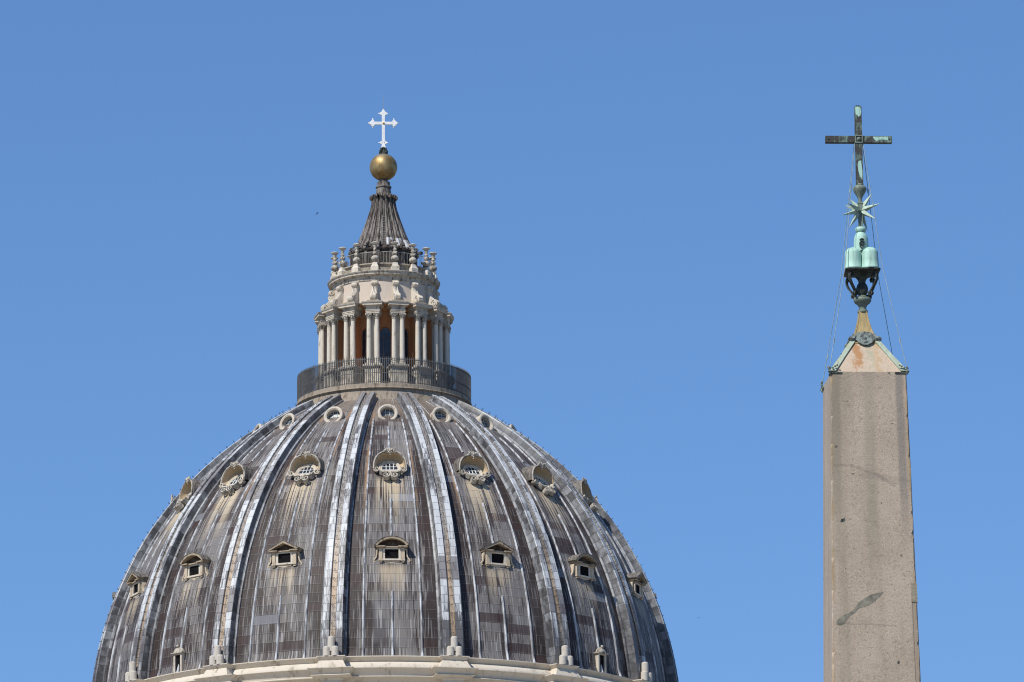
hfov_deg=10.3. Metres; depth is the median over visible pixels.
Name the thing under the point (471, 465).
scroll window
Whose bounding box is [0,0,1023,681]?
sky
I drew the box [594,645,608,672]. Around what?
slit window
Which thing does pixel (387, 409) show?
oculus window
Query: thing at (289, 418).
oculus window
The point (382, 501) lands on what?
basilica dome
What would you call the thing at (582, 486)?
scroll window
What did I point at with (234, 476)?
scroll window
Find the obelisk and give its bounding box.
[820,105,920,681]
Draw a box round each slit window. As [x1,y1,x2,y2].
[171,645,185,672]
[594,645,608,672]
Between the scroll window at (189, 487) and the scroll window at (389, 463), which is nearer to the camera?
the scroll window at (389, 463)
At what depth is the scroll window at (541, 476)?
453.68 m
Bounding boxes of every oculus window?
[253,423,262,431]
[279,413,297,429]
[324,406,344,421]
[378,404,397,418]
[430,407,450,421]
[476,414,493,429]
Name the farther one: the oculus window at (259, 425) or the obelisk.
the oculus window at (259, 425)
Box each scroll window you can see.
[173,476,203,510]
[219,461,253,495]
[288,451,324,483]
[373,448,406,479]
[454,451,490,484]
[522,462,556,495]
[570,477,598,511]
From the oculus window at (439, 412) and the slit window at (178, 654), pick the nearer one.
the slit window at (178, 654)
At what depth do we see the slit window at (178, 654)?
444.14 m
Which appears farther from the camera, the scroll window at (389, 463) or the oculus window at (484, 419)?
the oculus window at (484, 419)
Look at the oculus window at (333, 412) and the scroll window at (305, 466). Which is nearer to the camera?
the scroll window at (305, 466)
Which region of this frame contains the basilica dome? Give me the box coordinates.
[92,109,678,681]

